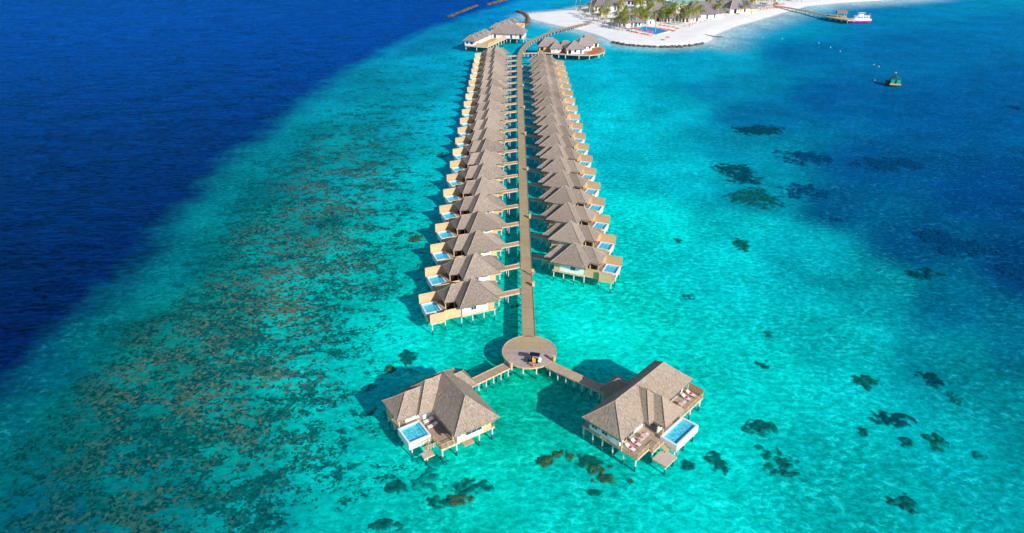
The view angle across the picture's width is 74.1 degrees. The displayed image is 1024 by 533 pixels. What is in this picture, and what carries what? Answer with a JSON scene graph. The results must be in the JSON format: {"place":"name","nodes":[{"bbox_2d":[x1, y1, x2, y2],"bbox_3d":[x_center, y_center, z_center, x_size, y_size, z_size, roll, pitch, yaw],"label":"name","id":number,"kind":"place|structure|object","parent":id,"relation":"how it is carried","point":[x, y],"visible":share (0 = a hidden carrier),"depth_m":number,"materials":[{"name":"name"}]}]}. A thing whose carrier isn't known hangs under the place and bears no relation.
{"place":"outdoors","nodes":[
{"label":"outdoors","id":0,"kind":"place"},
{"bbox_2d":[0,0,1023,532],"bbox_3d":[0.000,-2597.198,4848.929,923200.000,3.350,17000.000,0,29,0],"label":"sea","id":1,"kind":"structure","parent":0,"point":[214,218],"depth_m":173.92,"materials":[{"name":"liquid"}]},
{"bbox_2d":[369,518,402,529],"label":"coral patch","id":2,"kind":"object","parent":1,"relation":"on","point":[385,523],"visible":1,"depth_m":104.85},
{"bbox_2d":[385,480,407,493],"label":"coral patch","id":3,"kind":"object","parent":1,"relation":"on","point":[397,485],"visible":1,"depth_m":111.44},
{"bbox_2d":[398,349,417,365],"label":"coral patch","id":4,"kind":"object","parent":1,"relation":"on","point":[406,355],"visible":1,"depth_m":142.56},
{"bbox_2d":[412,466,443,495],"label":"coral patch","id":5,"kind":"object","parent":1,"relation":"on","point":[426,475],"visible":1,"depth_m":112.86,"materials":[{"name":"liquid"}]},
{"bbox_2d":[422,495,449,507],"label":"coral patch","id":6,"kind":"object","parent":1,"relation":"on","point":[445,502],"visible":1,"depth_m":108.71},
{"bbox_2d":[382,368,499,464],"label":"water villa","id":7,"kind":"object","parent":1,"relation":"on","point":[455,405],"visible":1,"depth_m":118.29,"materials":[{"name":"brown wood"}]},
{"bbox_2d":[447,489,474,504],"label":"coral patch","id":8,"kind":"object","parent":1,"relation":"on","point":[457,499],"visible":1,"depth_m":109.26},
{"bbox_2d":[419,278,504,334],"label":"water villa","id":9,"kind":"object","parent":1,"relation":"on","point":[472,296],"visible":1,"depth_m":151.54,"materials":[{"name":"brown wood"}]},
{"bbox_2d":[447,4,477,17],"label":"rock breakwater","id":10,"kind":"object","parent":1,"relation":"on","point":[462,11],"visible":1,"depth_m":539.70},
{"bbox_2d":[425,253,504,291],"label":"water villa","id":11,"kind":"object","parent":1,"relation":"on","point":[477,266],"visible":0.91,"depth_m":162.64,"materials":[{"name":"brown wood"}]},
{"bbox_2d":[430,230,505,265],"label":"water villa","id":12,"kind":"object","parent":1,"relation":"on","point":[478,242],"visible":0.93,"depth_m":173.48,"materials":[{"name":"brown wood"}]},
{"bbox_2d":[445,478,492,494],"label":"coral patch","id":13,"kind":"object","parent":1,"relation":"on","point":[457,486],"visible":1,"depth_m":111.61,"materials":[{"name":"stone"}]},
{"bbox_2d":[435,210,505,242],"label":"water villa","id":14,"kind":"object","parent":1,"relation":"on","point":[483,222],"visible":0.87,"depth_m":184.31,"materials":[{"name":"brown wood"}]},
{"bbox_2d":[439,192,506,222],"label":"water villa","id":15,"kind":"object","parent":1,"relation":"on","point":[483,202],"visible":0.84,"depth_m":195.15,"materials":[{"name":"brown wood"}]},
{"bbox_2d":[443,176,506,204],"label":"water villa","id":16,"kind":"object","parent":1,"relation":"on","point":[486,186],"visible":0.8,"depth_m":205.92,"materials":[{"name":"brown wood"}]},
{"bbox_2d":[447,162,506,187],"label":"water villa","id":17,"kind":"object","parent":1,"relation":"on","point":[484,169],"visible":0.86,"depth_m":216.68,"materials":[{"name":"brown wood"}]},
{"bbox_2d":[450,149,507,173],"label":"water villa","id":18,"kind":"object","parent":1,"relation":"on","point":[479,158],"visible":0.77,"depth_m":227.55,"materials":[{"name":"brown wood"}]},
{"bbox_2d":[453,137,507,159],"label":"water villa","id":19,"kind":"object","parent":1,"relation":"on","point":[489,145],"visible":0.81,"depth_m":238.30,"materials":[{"name":"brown wood"}]},
{"bbox_2d":[455,126,507,150],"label":"water villa","id":20,"kind":"object","parent":1,"relation":"on","point":[482,134],"visible":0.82,"depth_m":249.14,"materials":[{"name":"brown wood"}]},
{"bbox_2d":[458,117,507,139],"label":"water villa","id":21,"kind":"object","parent":1,"relation":"on","point":[492,124],"visible":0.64,"depth_m":259.90,"materials":[{"name":"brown wood"}]},
{"bbox_2d":[460,107,508,126],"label":"water villa","id":22,"kind":"object","parent":1,"relation":"on","point":[485,114],"visible":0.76,"depth_m":270.78,"materials":[{"name":"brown wood"}]},
{"bbox_2d":[462,99,508,119],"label":"water villa","id":23,"kind":"object","parent":1,"relation":"on","point":[492,104],"visible":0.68,"depth_m":281.62,"materials":[{"name":"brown wood"}]},
{"bbox_2d":[464,91,508,111],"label":"water villa","id":24,"kind":"object","parent":1,"relation":"on","point":[494,97],"visible":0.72,"depth_m":292.50,"materials":[{"name":"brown wood"}]},
{"bbox_2d":[465,84,508,100],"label":"water villa","id":25,"kind":"object","parent":1,"relation":"on","point":[487,90],"visible":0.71,"depth_m":303.21,"materials":[{"name":"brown wood"}]},
{"bbox_2d":[467,77,508,93],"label":"water villa","id":26,"kind":"object","parent":1,"relation":"on","point":[488,83],"visible":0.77,"depth_m":314.11,"materials":[{"name":"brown wood"}]},
{"bbox_2d":[469,71,508,88],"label":"water villa","id":27,"kind":"object","parent":1,"relation":"on","point":[496,76],"visible":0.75,"depth_m":324.92,"materials":[{"name":"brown wood"}]},
{"bbox_2d":[470,65,508,82],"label":"water villa","id":28,"kind":"object","parent":1,"relation":"on","point":[502,71],"visible":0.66,"depth_m":335.67,"materials":[{"name":"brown wood"}]},
{"bbox_2d":[471,60,508,73],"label":"water villa","id":29,"kind":"object","parent":1,"relation":"on","point":[490,65],"visible":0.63,"depth_m":346.50,"materials":[{"name":"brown wood"}]},
{"bbox_2d":[473,55,509,67],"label":"water villa","id":30,"kind":"object","parent":1,"relation":"on","point":[492,59],"visible":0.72,"depth_m":357.25,"materials":[{"name":"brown wood"}]},
{"bbox_2d":[472,362,511,394],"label":"plank walkway","id":31,"kind":"structure","parent":1,"relation":"on","point":[496,371],"depth_m":132.85,"materials":[{"name":"brown wood"}]},
{"bbox_2d":[474,50,509,64],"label":"water villa","id":32,"kind":"object","parent":1,"relation":"on","point":[492,54],"visible":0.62,"depth_m":368.12,"materials":[{"name":"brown wood"}]},
{"bbox_2d":[475,45,509,59],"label":"water villa","id":33,"kind":"object","parent":1,"relation":"on","point":[493,49],"visible":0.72,"depth_m":379.03,"materials":[{"name":"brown wood"}]},
{"bbox_2d":[465,27,525,52],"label":"spa deck","id":34,"kind":"structure","parent":1,"relation":"on","point":[488,40],"depth_m":420.31,"materials":[{"name":"brown wood"}]},
{"bbox_2d":[463,35,478,45],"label":"spa cabin","id":35,"kind":"object","parent":34,"relation":"on","point":[470,40],"visible":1,"depth_m":408.37,"materials":[{"name":"white paint"}]},
{"bbox_2d":[491,24,527,38],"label":"spa hall","id":36,"kind":"structure","parent":34,"relation":"on","point":[513,31],"depth_m":427.83,"materials":[{"name":"white paint"}]},
{"bbox_2d":[499,288,520,306],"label":"villa bridge","id":37,"kind":"structure","parent":1,"relation":"on","point":[512,292],"depth_m":159.43,"materials":[{"name":"brown wood"}]},
{"bbox_2d":[500,241,519,256],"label":"villa bridge","id":38,"kind":"structure","parent":1,"relation":"on","point":[512,244],"depth_m":180.88,"materials":[{"name":"brown wood"}]},
{"bbox_2d":[499,263,521,280],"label":"villa bridge","id":39,"kind":"structure","parent":1,"relation":"on","point":[511,267],"depth_m":169.97,"materials":[{"name":"brown wood"}]},
{"bbox_2d":[516,9,530,27],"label":"rock breakwater","id":40,"kind":"object","parent":1,"relation":"on","point":[528,19],"visible":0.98,"depth_m":511.76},
{"bbox_2d":[502,336,556,379],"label":"round platform","id":41,"kind":"structure","parent":1,"relation":"on","point":[516,351],"depth_m":139.02,"materials":[{"name":"brown wood"}]},
{"bbox_2d":[528,352,541,363],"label":"golf buggy","id":42,"kind":"object","parent":41,"relation":"on","point":[538,360],"visible":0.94,"depth_m":135.24,"materials":[{"name":"black plastic"}]},
{"bbox_2d":[533,254,549,269],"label":"villa bridge","id":43,"kind":"structure","parent":1,"relation":"on","point":[540,257],"depth_m":174.59,"materials":[{"name":"brown wood"}]},
{"bbox_2d":[536,455,553,467],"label":"coral patch","id":44,"kind":"object","parent":1,"relation":"on","point":[543,461],"visible":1,"depth_m":116.49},
{"bbox_2d":[528,53,563,67],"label":"water villa","id":45,"kind":"object","parent":1,"relation":"on","point":[545,57],"visible":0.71,"depth_m":362.06,"materials":[{"name":"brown wood"}]},
{"bbox_2d":[528,58,565,73],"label":"water villa","id":46,"kind":"object","parent":1,"relation":"on","point":[546,62],"visible":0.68,"depth_m":351.29,"materials":[{"name":"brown wood"}]},
{"bbox_2d":[529,63,566,79],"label":"water villa","id":47,"kind":"object","parent":1,"relation":"on","point":[542,66],"visible":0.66,"depth_m":340.44,"materials":[{"name":"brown wood"}]},
{"bbox_2d":[529,69,568,83],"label":"water villa","id":48,"kind":"object","parent":1,"relation":"on","point":[541,74],"visible":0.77,"depth_m":329.63,"materials":[{"name":"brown wood"}]},
{"bbox_2d":[530,75,570,92],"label":"water villa","id":49,"kind":"object","parent":1,"relation":"on","point":[544,79],"visible":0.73,"depth_m":318.77,"materials":[{"name":"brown wood"}]},
{"bbox_2d":[530,81,572,97],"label":"water villa","id":50,"kind":"object","parent":1,"relation":"on","point":[551,87],"visible":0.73,"depth_m":308.02,"materials":[{"name":"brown wood"}]},
{"bbox_2d":[531,88,574,104],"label":"water villa","id":51,"kind":"object","parent":1,"relation":"on","point":[547,92],"visible":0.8,"depth_m":297.12,"materials":[{"name":"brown wood"}]},
{"bbox_2d":[517,22,591,335],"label":"jetty","id":52,"kind":"object","parent":1,"relation":"on","point":[527,312],"visible":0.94,"depth_m":198.83,"materials":[{"name":"brown wood"}]},
{"bbox_2d":[532,96,577,115],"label":"water villa","id":53,"kind":"object","parent":1,"relation":"on","point":[545,102],"visible":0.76,"depth_m":286.38,"materials":[{"name":"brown wood"}]},
{"bbox_2d":[532,104,579,124],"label":"water villa","id":54,"kind":"object","parent":1,"relation":"on","point":[549,109],"visible":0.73,"depth_m":275.55,"materials":[{"name":"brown wood"}]},
{"bbox_2d":[533,112,582,134],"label":"water villa","id":55,"kind":"object","parent":1,"relation":"on","point":[549,119],"visible":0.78,"depth_m":264.75,"materials":[{"name":"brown wood"}]},
{"bbox_2d":[534,122,585,145],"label":"water villa","id":56,"kind":"object","parent":1,"relation":"on","point":[562,130],"visible":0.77,"depth_m":253.82,"materials":[{"name":"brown wood"}]},
{"bbox_2d":[535,132,588,156],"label":"water villa","id":57,"kind":"object","parent":1,"relation":"on","point":[553,139],"visible":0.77,"depth_m":243.06,"materials":[{"name":"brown wood"}]},
{"bbox_2d":[536,144,591,169],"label":"water villa","id":58,"kind":"object","parent":1,"relation":"on","point":[556,151],"visible":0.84,"depth_m":232.28,"materials":[{"name":"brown wood"}]},
{"bbox_2d":[537,156,595,183],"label":"water villa","id":59,"kind":"object","parent":1,"relation":"on","point":[556,165],"visible":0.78,"depth_m":221.47,"materials":[{"name":"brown wood"}]},
{"bbox_2d":[538,170,599,199],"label":"water villa","id":60,"kind":"object","parent":1,"relation":"on","point":[560,178],"visible":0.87,"depth_m":210.71,"materials":[{"name":"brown wood"}]},
{"bbox_2d":[538,45,604,61],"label":"restaurant deck","id":61,"kind":"structure","parent":1,"relation":"on","point":[584,54],"depth_m":389.77,"materials":[{"name":"brown wood"}]},
{"bbox_2d":[536,37,558,50],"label":"restaurant pavilion","id":62,"kind":"structure","parent":61,"relation":"on","point":[543,44],"depth_m":395.67,"materials":[{"name":"grey wood"}]},
{"bbox_2d":[549,41,562,52],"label":"restaurant pavilion","id":63,"kind":"structure","parent":61,"relation":"on","point":[555,47],"depth_m":390.51,"materials":[{"name":"white paint"}]},
{"bbox_2d":[563,40,585,53],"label":"restaurant pavilion","id":64,"kind":"structure","parent":61,"relation":"on","point":[574,47],"depth_m":387.55,"materials":[{"name":"white paint"}]},
{"bbox_2d":[575,37,593,50],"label":"restaurant pavilion","id":65,"kind":"structure","parent":61,"relation":"on","point":[585,44],"depth_m":395.63,"materials":[{"name":"white paint"}]},
{"bbox_2d":[580,34,600,47],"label":"restaurant pavilion","id":66,"kind":"structure","parent":61,"relation":"on","point":[593,40],"depth_m":403.28,"materials":[{"name":"white paint"}]},
{"bbox_2d":[539,185,604,213],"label":"water villa","id":67,"kind":"object","parent":1,"relation":"on","point":[563,194],"visible":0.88,"depth_m":199.90,"materials":[{"name":"brown wood"}]},
{"bbox_2d":[545,361,603,403],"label":"plank walkway","id":68,"kind":"structure","parent":1,"relation":"on","point":[582,380],"depth_m":131.91,"materials":[{"name":"brown wood"}]},
{"bbox_2d":[541,202,609,233],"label":"water villa","id":69,"kind":"object","parent":1,"relation":"on","point":[566,212],"visible":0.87,"depth_m":189.10,"materials":[{"name":"brown wood"}]},
{"bbox_2d":[542,221,615,254],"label":"water villa","id":70,"kind":"object","parent":1,"relation":"on","point":[569,232],"visible":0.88,"depth_m":178.24,"materials":[{"name":"brown wood"}]},
{"bbox_2d":[544,242,622,292],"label":"water villa","id":71,"kind":"object","parent":1,"relation":"on","point":[574,258],"visible":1,"depth_m":166.99,"materials":[{"name":"brown wood"}]},
{"bbox_2d":[576,454,602,468],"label":"coral patch","id":72,"kind":"object","parent":1,"relation":"on","point":[593,461],"visible":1,"depth_m":116.41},
{"bbox_2d":[588,464,604,474],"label":"coral patch","id":73,"kind":"object","parent":1,"relation":"on","point":[599,468],"visible":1,"depth_m":114.89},
{"bbox_2d":[591,474,612,482],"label":"coral patch","id":74,"kind":"object","parent":1,"relation":"on","point":[605,478],"visible":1,"depth_m":112.97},
{"bbox_2d":[582,360,703,474],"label":"water villa","id":75,"kind":"object","parent":1,"relation":"on","point":[635,407],"visible":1,"depth_m":117.52,"materials":[{"name":"brown wood"}]},
{"bbox_2d":[611,41,703,47],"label":"rock breakwater","id":76,"kind":"object","parent":1,"relation":"on","point":[664,46],"visible":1,"depth_m":419.88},
{"bbox_2d":[682,459,695,469],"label":"coral patch","id":77,"kind":"object","parent":1,"relation":"on","point":[688,465],"visible":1,"depth_m":115.59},
{"bbox_2d":[704,451,727,475],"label":"coral patch","id":78,"kind":"object","parent":1,"relation":"on","point":[719,462],"visible":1,"depth_m":116.47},
{"bbox_2d":[710,163,762,184],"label":"coral patch","id":79,"kind":"object","parent":1,"relation":"on","point":[744,176],"visible":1,"depth_m":235.15,"materials":[{"name":"stone"}]},
{"bbox_2d":[732,238,748,247],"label":"coral patch","id":80,"kind":"object","parent":1,"relation":"on","point":[738,242],"visible":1,"depth_m":188.03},
{"bbox_2d":[725,187,784,208],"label":"coral patch","id":81,"kind":"object","parent":1,"relation":"on","point":[762,194],"visible":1,"depth_m":216.25,"materials":[{"name":"stone"}]},
{"bbox_2d":[732,125,784,135],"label":"coral patch","id":82,"kind":"object","parent":1,"relation":"on","point":[758,131],"visible":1,"depth_m":276.38,"materials":[{"name":"stone"}]},
{"bbox_2d":[742,420,776,436],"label":"coral patch","id":83,"kind":"object","parent":1,"relation":"on","point":[760,426],"visible":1,"depth_m":123.90,"materials":[{"name":"stone"}]},
{"bbox_2d":[755,445,799,476],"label":"coral patch","id":84,"kind":"object","parent":1,"relation":"on","point":[785,463],"visible":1,"depth_m":115.81,"materials":[{"name":"stone"}]},
{"bbox_2d":[773,6,831,18],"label":"arrival jetty","id":85,"kind":"object","parent":1,"relation":"on","point":[801,10],"visible":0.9,"depth_m":532.29,"materials":[{"name":"brown wood"}]},
{"bbox_2d":[773,147,833,165],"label":"coral patch","id":86,"kind":"object","parent":1,"relation":"on","point":[801,155],"visible":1,"depth_m":248.50,"materials":[{"name":"stone"}]},
{"bbox_2d":[779,182,828,198],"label":"coral patch","id":87,"kind":"object","parent":1,"relation":"on","point":[800,190],"visible":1,"depth_m":220.44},
{"bbox_2d":[824,14,854,24],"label":"landing stage","id":88,"kind":"object","parent":1,"relation":"on","point":[841,18],"visible":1,"depth_m":503.29,"materials":[{"name":"brown wood"}]},
{"bbox_2d":[852,375,879,389],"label":"coral patch","id":89,"kind":"object","parent":1,"relation":"on","point":[866,381],"visible":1,"depth_m":135.38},
{"bbox_2d":[849,157,924,171],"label":"coral patch","id":90,"kind":"object","parent":1,"relation":"on","point":[886,165],"visible":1,"depth_m":242.28,"materials":[{"name":"stone"}]},
{"bbox_2d":[870,410,917,426],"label":"coral patch","id":91,"kind":"object","parent":1,"relation":"on","point":[886,419],"visible":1,"depth_m":125.69,"materials":[{"name":"stone"}]},
{"bbox_2d":[887,493,919,513],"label":"coral patch","id":92,"kind":"object","parent":1,"relation":"on","point":[908,504],"visible":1,"depth_m":108.55,"materials":[{"name":"stone"}]},
{"bbox_2d":[899,437,912,446],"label":"coral patch","id":93,"kind":"object","parent":1,"relation":"on","point":[907,441],"visible":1,"depth_m":120.65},
{"bbox_2d":[904,267,945,279],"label":"coral patch","id":94,"kind":"object","parent":1,"relation":"on","point":[917,274],"visible":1,"depth_m":173.26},
{"bbox_2d":[915,371,944,387],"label":"coral patch","id":95,"kind":"object","parent":1,"relation":"on","point":[929,375],"visible":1,"depth_m":136.21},
{"bbox_2d":[913,228,953,242],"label":"coral patch","id":96,"kind":"object","parent":1,"relation":"on","point":[941,236],"visible":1,"depth_m":192.26,"materials":[{"name":"stone"}]},
{"bbox_2d":[922,433,948,450],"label":"coral patch","id":97,"kind":"object","parent":1,"relation":"on","point":[939,440],"visible":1,"depth_m":120.92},
{"bbox_2d":[947,392,963,405],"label":"coral patch","id":98,"kind":"object","parent":1,"relation":"on","point":[958,401],"visible":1,"depth_m":130.57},
{"bbox_2d":[931,238,1003,257],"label":"coral patch","id":99,"kind":"object","parent":1,"relation":"on","point":[946,248],"visible":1,"depth_m":185.49,"materials":[{"name":"stone"}]},
{"bbox_2d":[992,264,1023,280],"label":"coral patch","id":100,"kind":"object","parent":1,"relation":"on","point":[1013,272],"visible":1,"depth_m":174.19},
{"bbox_2d":[523,0,889,47],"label":"sandy beach","id":101,"kind":"structure","parent":0,"point":[694,33],"depth_m":487.37,"materials":[{"name":"sand"}]},
{"bbox_2d":[586,0,624,12],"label":"thatched house","id":102,"kind":"structure","parent":101,"relation":"on","point":[601,3],"depth_m":531.47,"materials":[{"name":"white paint"}]},
{"bbox_2d":[613,11,643,26],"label":"thatched house","id":103,"kind":"structure","parent":101,"relation":"on","point":[637,20],"depth_m":474.17,"materials":[{"name":"white paint"}]},
{"bbox_2d":[634,26,669,34],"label":"swimming pool","id":104,"kind":"structure","parent":101,"relation":"on","point":[659,31],"depth_m":461.54,"materials":[{"name":"liquid"}]},
{"bbox_2d":[644,3,667,20],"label":"thatched house","id":105,"kind":"structure","parent":101,"relation":"on","point":[657,5],"depth_m":497.10,"materials":[{"name":"plant"}]},
{"bbox_2d":[664,11,680,21],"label":"thatched house","id":106,"kind":"structure","parent":101,"relation":"on","point":[676,17],"depth_m":490.44,"materials":[{"name":"white paint"}]},
{"bbox_2d":[661,0,717,12],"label":"teal roofed building","id":107,"kind":"structure","parent":101,"relation":"on","point":[671,2],"depth_m":528.89,"materials":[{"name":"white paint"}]},
{"bbox_2d":[678,1,718,18],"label":"thatched house","id":108,"kind":"structure","parent":101,"relation":"on","point":[712,13],"depth_m":502.79,"materials":[{"name":"white paint"}]},
{"bbox_2d":[723,0,758,13],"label":"thatched house","id":109,"kind":"structure","parent":101,"relation":"on","point":[736,7],"depth_m":527.22,"materials":[{"name":"white paint"}]},
{"label":"sea water","id":110,"kind":"structure","parent":0,"visible":0},
{"bbox_2d":[849,12,871,21],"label":"motor yacht","id":111,"kind":"object","parent":110,"relation":"on","point":[861,18],"visible":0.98,"depth_m":497.15,"materials":[{"name":"white plastic"}]},
{"bbox_2d":[886,72,900,85],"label":"floating hut","id":112,"kind":"object","parent":110,"relation":"on","point":[894,80],"visible":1,"depth_m":337.28,"materials":[{"name":"teal plastic"}]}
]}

